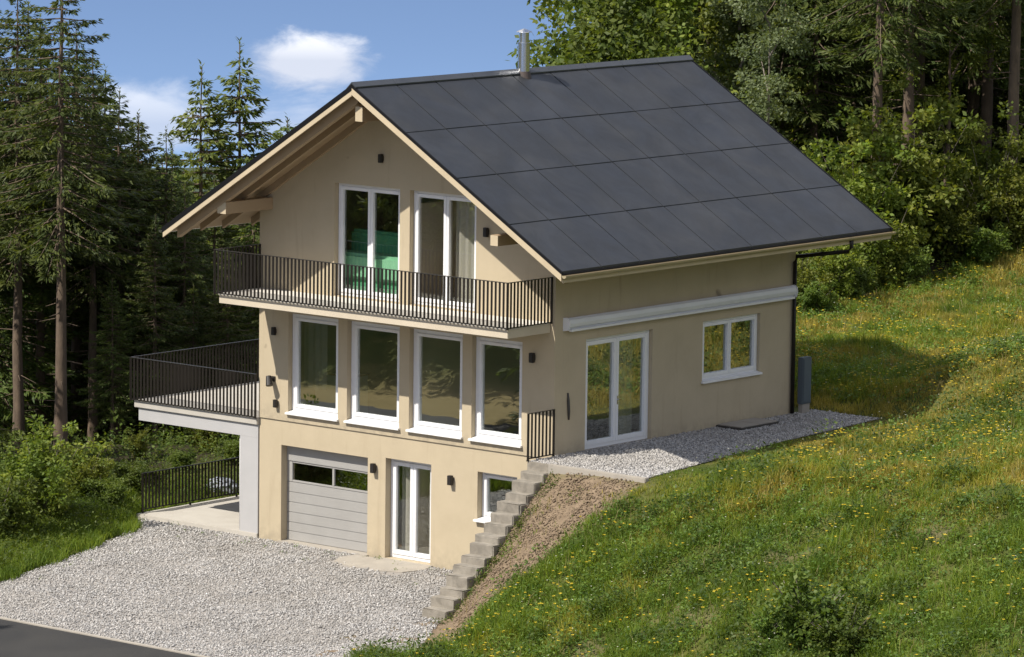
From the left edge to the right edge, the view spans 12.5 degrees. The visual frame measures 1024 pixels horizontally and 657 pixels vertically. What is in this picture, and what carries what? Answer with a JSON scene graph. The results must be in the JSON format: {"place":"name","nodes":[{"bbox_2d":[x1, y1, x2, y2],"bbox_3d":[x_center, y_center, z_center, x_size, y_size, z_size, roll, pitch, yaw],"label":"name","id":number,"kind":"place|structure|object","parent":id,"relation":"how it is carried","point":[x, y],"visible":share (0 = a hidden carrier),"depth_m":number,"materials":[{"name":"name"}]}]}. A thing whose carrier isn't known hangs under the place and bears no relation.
{"place":"outdoors","nodes":[
{"label":"outdoors","id":0,"kind":"place"},
{"bbox_2d":[0,619,196,656],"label":"road","id":1,"kind":"structure","parent":0,"point":[17,639],"depth_m":98.12,"materials":[{"name":"asphalt"}]},
{"bbox_2d":[0,458,237,581],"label":"verge grass","id":2,"kind":"structure","parent":0,"point":[6,572],"depth_m":110.24,"materials":[{"name":"plant"}]},
{"bbox_2d":[0,0,591,167],"label":"sky","id":3,"kind":"structure","parent":0,"point":[304,53],"materials":[{"name":"blue"}]},
{"bbox_2d":[0,183,1023,656],"bbox_3d":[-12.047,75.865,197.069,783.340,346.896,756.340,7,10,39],"label":"ground","id":4,"kind":"structure","parent":0,"point":[696,515],"depth_m":99.81,"materials":[{"name":"plant"}]},
{"bbox_2d":[0,441,43,538],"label":"bush","id":5,"kind":"object","parent":4,"relation":"on","point":[12,502],"visible":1,"depth_m":109.02,"materials":[{"name":"green plant"}]},
{"bbox_2d":[0,10,87,419],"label":"spruce tree","id":6,"kind":"object","parent":4,"relation":"on","point":[4,228],"visible":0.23,"depth_m":129.25,"materials":[{"name":"green plant"}]},
{"bbox_2d":[0,51,88,445],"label":"spruce tree","id":7,"kind":"object","parent":4,"relation":"on","point":[28,353],"visible":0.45,"depth_m":130.51,"materials":[{"name":"green plant"}]},
{"bbox_2d":[0,0,107,441],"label":"spruce tree","id":8,"kind":"object","parent":4,"relation":"on","point":[13,52],"visible":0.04,"depth_m":132.93,"materials":[{"name":"green plant"}]},
{"bbox_2d":[0,77,108,443],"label":"spruce tree","id":9,"kind":"object","parent":4,"relation":"on","point":[34,316],"visible":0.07,"depth_m":134.40,"materials":[{"name":"green plant"}]},
{"bbox_2d":[0,414,109,520],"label":"bush","id":10,"kind":"object","parent":4,"relation":"on","point":[54,495],"visible":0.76,"depth_m":110.93,"materials":[{"name":"green plant"}]},
{"bbox_2d":[0,0,111,447],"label":"spruce tree","id":11,"kind":"object","parent":4,"relation":"on","point":[34,153],"visible":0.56,"depth_m":127.26,"materials":[{"name":"green plant"}]},
{"bbox_2d":[0,13,132,437],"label":"spruce tree","id":12,"kind":"object","parent":4,"relation":"on","point":[40,375],"visible":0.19,"depth_m":130.17,"materials":[{"name":"green plant"}]},
{"bbox_2d":[8,22,146,442],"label":"spruce tree","id":13,"kind":"object","parent":4,"relation":"on","point":[75,344],"visible":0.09,"depth_m":132.67,"materials":[{"name":"green plant"}]},
{"bbox_2d":[0,0,157,445],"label":"spruce tree","id":14,"kind":"object","parent":4,"relation":"on","point":[59,176],"visible":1,"depth_m":124.18,"materials":[{"name":"green plant"}]},
{"bbox_2d":[55,438,116,498],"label":"bush","id":15,"kind":"object","parent":4,"relation":"on","point":[84,470],"visible":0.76,"depth_m":113.89,"materials":[{"name":"green plant"}]},
{"bbox_2d":[81,458,127,508],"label":"bush","id":16,"kind":"object","parent":4,"relation":"on","point":[114,492],"visible":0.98,"depth_m":113.40,"materials":[{"name":"green plant"}]},
{"bbox_2d":[0,617,209,656],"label":"kerb","id":17,"kind":"structure","parent":4,"relation":"on","point":[103,637],"depth_m":98.93,"materials":[{"name":"concrete"}]},
{"bbox_2d":[33,54,178,443],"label":"spruce tree","id":18,"kind":"object","parent":4,"relation":"on","point":[92,287],"visible":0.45,"depth_m":129.38,"materials":[{"name":"green plant"}]},
{"bbox_2d":[72,276,142,443],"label":"spruce tree","id":19,"kind":"object","parent":4,"relation":"on","point":[104,395],"visible":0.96,"depth_m":126.97,"materials":[{"name":"green plant"}]},
{"bbox_2d":[50,86,185,440],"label":"spruce tree","id":20,"kind":"object","parent":4,"relation":"on","point":[128,161],"visible":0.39,"depth_m":130.33,"materials":[{"name":"green plant"}]},
{"bbox_2d":[0,427,239,580],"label":"verge weeds","id":21,"kind":"object","parent":4,"relation":"on","point":[5,544],"visible":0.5,"depth_m":112.72,"materials":[{"name":"green plant"}]},
{"bbox_2d":[109,440,151,493],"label":"bush","id":22,"kind":"object","parent":4,"relation":"on","point":[125,469],"visible":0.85,"depth_m":115.82,"materials":[{"name":"green plant"}]},
{"bbox_2d":[45,109,217,446],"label":"spruce tree","id":23,"kind":"object","parent":4,"relation":"on","point":[80,373],"visible":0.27,"depth_m":131.49,"materials":[{"name":"green plant"}]},
{"bbox_2d":[106,212,197,444],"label":"spruce tree","id":24,"kind":"object","parent":4,"relation":"on","point":[144,296],"visible":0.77,"depth_m":127.75,"materials":[{"name":"green plant"}]},
{"bbox_2d":[113,126,224,435],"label":"spruce tree","id":25,"kind":"object","parent":4,"relation":"on","point":[172,158],"visible":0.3,"depth_m":132.38,"materials":[{"name":"green plant"}]},
{"bbox_2d":[145,284,222,445],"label":"spruce tree","id":26,"kind":"object","parent":4,"relation":"on","point":[194,316],"visible":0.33,"depth_m":128.92,"materials":[{"name":"green plant"}]},
{"bbox_2d":[143,181,240,444],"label":"spruce tree","id":27,"kind":"object","parent":4,"relation":"on","point":[184,278],"visible":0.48,"depth_m":130.65,"materials":[{"name":"green plant"}]},
{"bbox_2d":[128,59,258,385],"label":"spruce tree","id":28,"kind":"object","parent":4,"relation":"on","point":[210,154],"visible":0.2,"depth_m":140.21,"materials":[{"name":"green plant"}]},
{"bbox_2d":[130,339,259,535],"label":"raised terrace","id":29,"kind":"structure","parent":4,"relation":"on","point":[232,409],"depth_m":112.07,"materials":[{"name":"concrete"}]},
{"bbox_2d":[137,495,258,537],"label":"carport floor","id":30,"kind":"structure","parent":4,"relation":"on","point":[221,514],"depth_m":113.41,"materials":[{"name":"concrete"}]},
{"bbox_2d":[141,457,239,512],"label":"railing","id":31,"kind":"object","parent":30,"relation":"on","point":[142,493],"visible":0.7,"depth_m":114.80,"materials":[{"name":"brown metal"}]},
{"bbox_2d":[170,175,258,389],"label":"spruce tree","id":32,"kind":"object","parent":4,"relation":"on","point":[222,241],"visible":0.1,"depth_m":134.62,"materials":[{"name":"green plant"}]},
{"bbox_2d":[180,249,256,443],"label":"spruce tree","id":33,"kind":"object","parent":4,"relation":"on","point":[230,327],"visible":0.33,"depth_m":128.86,"materials":[{"name":"green plant"}]},
{"bbox_2d":[0,518,452,656],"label":"gravel forecourt","id":34,"kind":"structure","parent":4,"relation":"on","point":[242,598],"depth_m":103.53,"materials":[{"name":"gravel"}]},
{"bbox_2d":[201,157,259,382],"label":"spruce tree","id":35,"kind":"object","parent":4,"relation":"on","point":[253,235],"visible":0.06,"depth_m":135.55,"materials":[{"name":"green plant"}]},
{"bbox_2d":[187,37,282,344],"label":"spruce tree","id":36,"kind":"object","parent":4,"relation":"on","point":[231,104],"visible":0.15,"depth_m":141.07,"materials":[{"name":"green plant"}]},
{"bbox_2d":[334,554,428,572],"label":"concrete pad","id":37,"kind":"object","parent":4,"relation":"on","point":[365,562],"visible":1,"depth_m":107.71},
{"bbox_2d":[421,458,565,620],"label":"outdoor staircase","id":38,"kind":"structure","parent":4,"relation":"on","point":[491,538],"depth_m":102.67,"materials":[{"name":"concrete"}]},
{"bbox_2d":[526,409,554,461],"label":"stair railing","id":39,"kind":"object","parent":38,"relation":"on","point":[553,436],"visible":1,"depth_m":104.48,"materials":[{"name":"brown metal"}]},
{"bbox_2d":[431,465,560,623],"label":"bank weeds","id":40,"kind":"object","parent":4,"relation":"on","point":[493,561],"visible":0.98,"depth_m":102.36,"materials":[{"name":"green plant"}]},
{"bbox_2d":[0,186,1015,479],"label":"forest undergrowth","id":41,"kind":"object","parent":4,"relation":"on","point":[180,436],"visible":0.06,"depth_m":126.30,"materials":[{"name":"green plant"}]},
{"bbox_2d":[158,29,895,569],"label":"house","id":42,"kind":"structure","parent":4,"relation":"on","point":[604,187],"depth_m":108.24,"materials":[{"name":"paint"}]},
{"bbox_2d":[285,314,338,421],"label":"window","id":43,"kind":"structure","parent":42,"relation":"in","point":[302,410],"depth_m":109.78,"materials":[{"name":"white plastic"}]},
{"bbox_2d":[304,322,327,389],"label":"curtain","id":44,"kind":"object","parent":42,"relation":"hanging from","point":[315,354],"visible":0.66,"depth_m":110.36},
{"bbox_2d":[287,446,367,551],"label":"garage door","id":45,"kind":"structure","parent":42,"relation":"in","point":[327,494],"depth_m":109.86,"materials":[{"name":"metal"}]},
{"bbox_2d":[315,368,369,412],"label":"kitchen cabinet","id":46,"kind":"object","parent":42,"relation":"in","point":[326,398],"visible":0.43,"depth_m":110.89,"materials":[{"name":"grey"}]},
{"bbox_2d":[338,183,399,301],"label":"balcony door","id":47,"kind":"structure","parent":42,"relation":"in","point":[371,190],"depth_m":108.13,"materials":[{"name":"white plastic"}]},
{"bbox_2d":[345,228,397,293],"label":"sofa","id":48,"kind":"object","parent":42,"relation":"in","point":[386,249],"visible":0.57,"depth_m":108.77,"materials":[{"name":"green fabric"}]},
{"bbox_2d":[343,321,399,429],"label":"window","id":49,"kind":"structure","parent":42,"relation":"in","point":[372,420],"depth_m":108.58,"materials":[{"name":"white plastic"}]},
{"bbox_2d":[402,466,409,550],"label":"curtain","id":50,"kind":"object","parent":42,"relation":"hanging from","point":[405,508],"visible":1,"depth_m":108.58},
{"bbox_2d":[390,459,430,562],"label":"french door","id":51,"kind":"structure","parent":42,"relation":"in","point":[412,554],"depth_m":108.21,"materials":[{"name":"white plastic"}]},
{"bbox_2d":[405,329,462,438],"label":"window","id":52,"kind":"structure","parent":42,"relation":"in","point":[421,427],"depth_m":107.36,"materials":[{"name":"white plastic"}]},
{"bbox_2d":[413,191,475,310],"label":"balcony door","id":53,"kind":"structure","parent":42,"relation":"in","point":[447,198],"depth_m":106.69,"materials":[{"name":"white plastic"}]},
{"bbox_2d":[456,201,474,303],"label":"curtain","id":54,"kind":"object","parent":42,"relation":"hanging from","point":[465,225],"visible":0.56,"depth_m":106.54,"materials":[{"name":"fabric"}]},
{"bbox_2d":[473,472,516,522],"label":"window","id":55,"kind":"structure","parent":42,"relation":"in","point":[486,516],"depth_m":106.61,"materials":[{"name":"white plastic"}]},
{"bbox_2d":[468,336,522,447],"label":"window","id":56,"kind":"structure","parent":42,"relation":"in","point":[484,436],"depth_m":106.22,"materials":[{"name":"white plastic"}]},
{"bbox_2d":[585,330,648,448],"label":"french door","id":57,"kind":"structure","parent":42,"relation":"in","point":[614,438],"depth_m":106.69,"materials":[{"name":"white plastic"}]},
{"bbox_2d":[618,339,632,434],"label":"curtain","id":58,"kind":"object","parent":42,"relation":"hanging from","point":[625,387],"visible":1,"depth_m":107.64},
{"bbox_2d":[563,285,797,331],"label":"awning","id":59,"kind":"object","parent":42,"relation":"attached to","point":[614,318],"visible":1,"depth_m":107.74,"materials":[{"name":"white metal"}]},
{"bbox_2d":[701,314,762,383],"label":"window","id":60,"kind":"structure","parent":42,"relation":"in","point":[726,374],"depth_m":109.78,"materials":[{"name":"white plastic"}]},
{"bbox_2d":[452,472,639,630],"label":"soil clods","id":61,"kind":"object","parent":4,"relation":"on","point":[480,587],"visible":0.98,"depth_m":101.85,"materials":[{"name":"soil"}]},
{"bbox_2d":[506,0,687,66],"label":"broadleaf tree","id":62,"kind":"object","parent":4,"relation":"on","point":[592,41],"visible":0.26,"depth_m":131.25,"materials":[{"name":"green plant"}]},
{"bbox_2d":[548,464,648,482],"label":"terrace kerb","id":63,"kind":"structure","parent":4,"relation":"on","point":[557,469],"depth_m":102.95,"materials":[{"name":"concrete"}]},
{"bbox_2d":[507,0,738,78],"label":"broadleaf tree","id":64,"kind":"object","parent":4,"relation":"on","point":[566,16],"visible":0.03,"depth_m":137.98,"materials":[{"name":"green plant"}]},
{"bbox_2d":[530,0,776,129],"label":"broadleaf tree","id":65,"kind":"object","parent":4,"relation":"on","point":[548,13],"visible":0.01,"depth_m":143.11,"materials":[{"name":"green plant"}]},
{"bbox_2d":[587,0,745,98],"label":"broadleaf tree","id":66,"kind":"object","parent":4,"relation":"on","point":[677,8],"visible":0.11,"depth_m":132.87,"materials":[{"name":"green plant"}]},
{"bbox_2d":[331,242,1023,656],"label":"lush grass","id":67,"kind":"structure","parent":4,"relation":"on","point":[953,580],"depth_m":95.94,"materials":[{"name":"plant"}]},
{"bbox_2d":[342,330,1023,656],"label":"tall weeds","id":68,"kind":"object","parent":4,"relation":"on","point":[986,405],"visible":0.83,"depth_m":96.76,"materials":[{"name":"green plant"}]},
{"bbox_2d":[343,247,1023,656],"bbox_3d":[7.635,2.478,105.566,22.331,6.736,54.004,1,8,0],"label":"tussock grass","id":69,"kind":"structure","parent":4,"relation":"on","point":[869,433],"depth_m":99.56,"materials":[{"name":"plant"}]},
{"bbox_2d":[353,247,1023,656],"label":"yellow flowers","id":70,"kind":"object","parent":4,"relation":"on","point":[829,477],"visible":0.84,"depth_m":101.16,"materials":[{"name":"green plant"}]},
{"bbox_2d":[356,247,1023,656],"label":"dry stalks","id":71,"kind":"object","parent":4,"relation":"on","point":[814,465],"visible":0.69,"depth_m":100.08,"materials":[{"name":"plant"}]},
{"bbox_2d":[368,246,1023,656],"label":"meadow weeds","id":72,"kind":"object","parent":4,"relation":"on","point":[860,368],"visible":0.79,"depth_m":97.60,"materials":[{"name":"green plant"}]},
{"bbox_2d":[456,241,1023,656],"bbox_3d":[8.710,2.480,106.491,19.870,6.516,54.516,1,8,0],"label":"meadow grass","id":73,"kind":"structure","parent":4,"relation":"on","point":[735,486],"depth_m":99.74,"materials":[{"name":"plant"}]},
{"bbox_2d":[687,0,802,136],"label":"birch tree","id":74,"kind":"object","parent":4,"relation":"on","point":[726,8],"visible":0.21,"depth_m":135.80,"materials":[{"name":"green plant"}]},
{"bbox_2d":[654,0,837,148],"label":"broadleaf tree","id":75,"kind":"object","parent":4,"relation":"on","point":[706,27],"visible":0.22,"depth_m":136.21,"materials":[{"name":"green plant"}]},
{"bbox_2d":[750,604,785,639],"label":"bush","id":76,"kind":"object","parent":4,"relation":"on","point":[765,624],"visible":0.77,"depth_m":92.60,"materials":[{"name":"green plant"}]},
{"bbox_2d":[725,0,819,123],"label":"birch tree","id":77,"kind":"object","parent":4,"relation":"on","point":[765,79],"visible":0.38,"depth_m":126.56,"materials":[{"name":"green plant"}]},
{"bbox_2d":[797,356,811,412],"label":"meter cabinet","id":78,"kind":"object","parent":4,"relation":"on","point":[804,385],"visible":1,"depth_m":111.71,"materials":[{"name":"metal"}]},
{"bbox_2d":[687,0,933,259],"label":"broadleaf tree","id":79,"kind":"object","parent":4,"relation":"on","point":[813,113],"visible":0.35,"depth_m":135.39,"materials":[{"name":"green plant"}]},
{"bbox_2d":[756,561,874,647],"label":"bush","id":80,"kind":"object","parent":4,"relation":"on","point":[786,608],"visible":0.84,"depth_m":91.08,"materials":[{"name":"green plant"}]},
{"bbox_2d":[796,249,835,312],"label":"bush","id":81,"kind":"object","parent":4,"relation":"on","point":[804,273],"visible":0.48,"depth_m":123.59,"materials":[{"name":"green plant"}]},
{"bbox_2d":[796,261,838,314],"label":"bush","id":82,"kind":"object","parent":4,"relation":"on","point":[812,296],"visible":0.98,"depth_m":123.22,"materials":[{"name":"green plant"}]},
{"bbox_2d":[754,0,887,189],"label":"spruce tree","id":83,"kind":"object","parent":4,"relation":"on","point":[839,99],"visible":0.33,"depth_m":135.62,"materials":[{"name":"green plant"}]},
{"bbox_2d":[797,243,868,302],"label":"bush","id":84,"kind":"object","parent":4,"relation":"on","point":[840,267],"visible":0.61,"depth_m":124.89,"materials":[{"name":"green plant"}]},
{"bbox_2d":[795,596,881,656],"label":"bush","id":85,"kind":"object","parent":4,"relation":"on","point":[842,634],"visible":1,"depth_m":90.22,"materials":[{"name":"green plant"}]},
{"bbox_2d":[770,1,930,190],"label":"spruce tree","id":86,"kind":"object","parent":4,"relation":"on","point":[861,92],"visible":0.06,"depth_m":139.36,"materials":[{"name":"green plant"}]},
{"bbox_2d":[799,102,919,265],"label":"bush","id":87,"kind":"object","parent":4,"relation":"on","point":[854,186],"visible":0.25,"depth_m":127.91,"materials":[{"name":"green plant"}]},
{"bbox_2d":[841,244,877,299],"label":"bush","id":88,"kind":"object","parent":4,"relation":"on","point":[864,277],"visible":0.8,"depth_m":125.79,"materials":[{"name":"green plant"}]},
{"bbox_2d":[780,0,972,181],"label":"spruce tree","id":89,"kind":"object","parent":4,"relation":"on","point":[879,51],"visible":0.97,"depth_m":129.91,"materials":[{"name":"green plant"}]},
{"bbox_2d":[852,196,931,290],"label":"bush","id":90,"kind":"object","parent":4,"relation":"on","point":[906,242],"visible":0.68,"depth_m":127.38,"materials":[{"name":"green plant"}]},
{"bbox_2d":[798,0,992,184],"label":"spruce tree","id":91,"kind":"object","parent":4,"relation":"on","point":[909,94],"visible":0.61,"depth_m":134.47,"materials":[{"name":"green plant"}]},
{"bbox_2d":[823,10,977,195],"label":"spruce tree","id":92,"kind":"object","parent":4,"relation":"on","point":[937,72],"visible":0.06,"depth_m":143.30,"materials":[{"name":"green plant"}]},
{"bbox_2d":[880,222,934,286],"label":"bush","id":93,"kind":"object","parent":4,"relation":"on","point":[912,267],"visible":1,"depth_m":127.51,"materials":[{"name":"green plant"}]},
{"bbox_2d":[835,64,983,258],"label":"bush","id":94,"kind":"object","parent":4,"relation":"on","point":[918,179],"visible":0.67,"depth_m":129.16,"materials":[{"name":"green plant"}]},
{"bbox_2d":[828,0,1010,177],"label":"spruce tree","id":95,"kind":"object","parent":4,"relation":"on","point":[920,59],"visible":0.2,"depth_m":137.67,"materials":[{"name":"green plant"}]},
{"bbox_2d":[840,3,1021,192],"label":"spruce tree","id":96,"kind":"object","parent":4,"relation":"on","point":[929,81],"visible":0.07,"depth_m":145.26,"materials":[{"name":"green plant"}]},
{"bbox_2d":[871,0,1011,197],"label":"broadleaf tree","id":97,"kind":"object","parent":4,"relation":"on","point":[949,67],"visible":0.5,"depth_m":136.32,"materials":[{"name":"green plant"}]},
{"bbox_2d":[888,3,1023,179],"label":"spruce tree","id":98,"kind":"object","parent":4,"relation":"on","point":[972,98],"visible":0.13,"depth_m":143.77,"materials":[{"name":"green plant"}]},
{"bbox_2d":[923,176,1009,263],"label":"bush","id":99,"kind":"object","parent":4,"relation":"on","point":[958,233],"visible":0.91,"depth_m":129.72,"materials":[{"name":"green plant"}]},
{"bbox_2d":[926,0,1023,164],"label":"spruce tree","id":100,"kind":"object","parent":4,"relation":"on","point":[986,114],"visible":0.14,"depth_m":138.96,"materials":[{"name":"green plant"}]},
{"bbox_2d":[938,100,1023,239],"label":"bush","id":101,"kind":"object","parent":4,"relation":"on","point":[981,172],"visible":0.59,"depth_m":131.03,"materials":[{"name":"green plant"}]},
{"bbox_2d":[951,200,1012,265],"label":"bush","id":102,"kind":"object","parent":4,"relation":"on","point":[986,246],"visible":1,"depth_m":129.28,"materials":[{"name":"green plant"}]},
{"bbox_2d":[944,0,1023,170],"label":"spruce tree","id":103,"kind":"object","parent":4,"relation":"on","point":[1016,8],"visible":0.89,"depth_m":132.82,"materials":[{"name":"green plant"}]},
{"bbox_2d":[963,13,1023,174],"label":"spruce tree","id":104,"kind":"object","parent":4,"relation":"on","point":[1003,121],"visible":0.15,"depth_m":144.18,"materials":[{"name":"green plant"}]},
{"bbox_2d":[970,166,1023,252],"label":"bush","id":105,"kind":"object","parent":4,"relation":"on","point":[1012,219],"visible":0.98,"depth_m":130.26,"materials":[{"name":"green plant"}]},
{"bbox_2d":[988,36,1023,137],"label":"broadleaf tree","id":106,"kind":"object","parent":4,"relation":"on","point":[1005,88],"visible":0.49,"depth_m":137.13,"materials":[{"name":"green plant"}]},
{"bbox_2d":[529,409,879,477],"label":"terrace gravel","id":107,"kind":"structure","parent":0,"point":[631,464],"depth_m":106.56,"materials":[{"name":"gravel"}]},
{"bbox_2d":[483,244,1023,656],"bbox_3d":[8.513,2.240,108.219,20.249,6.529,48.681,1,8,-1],"label":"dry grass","id":108,"kind":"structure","parent":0,"point":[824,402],"depth_m":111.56,"materials":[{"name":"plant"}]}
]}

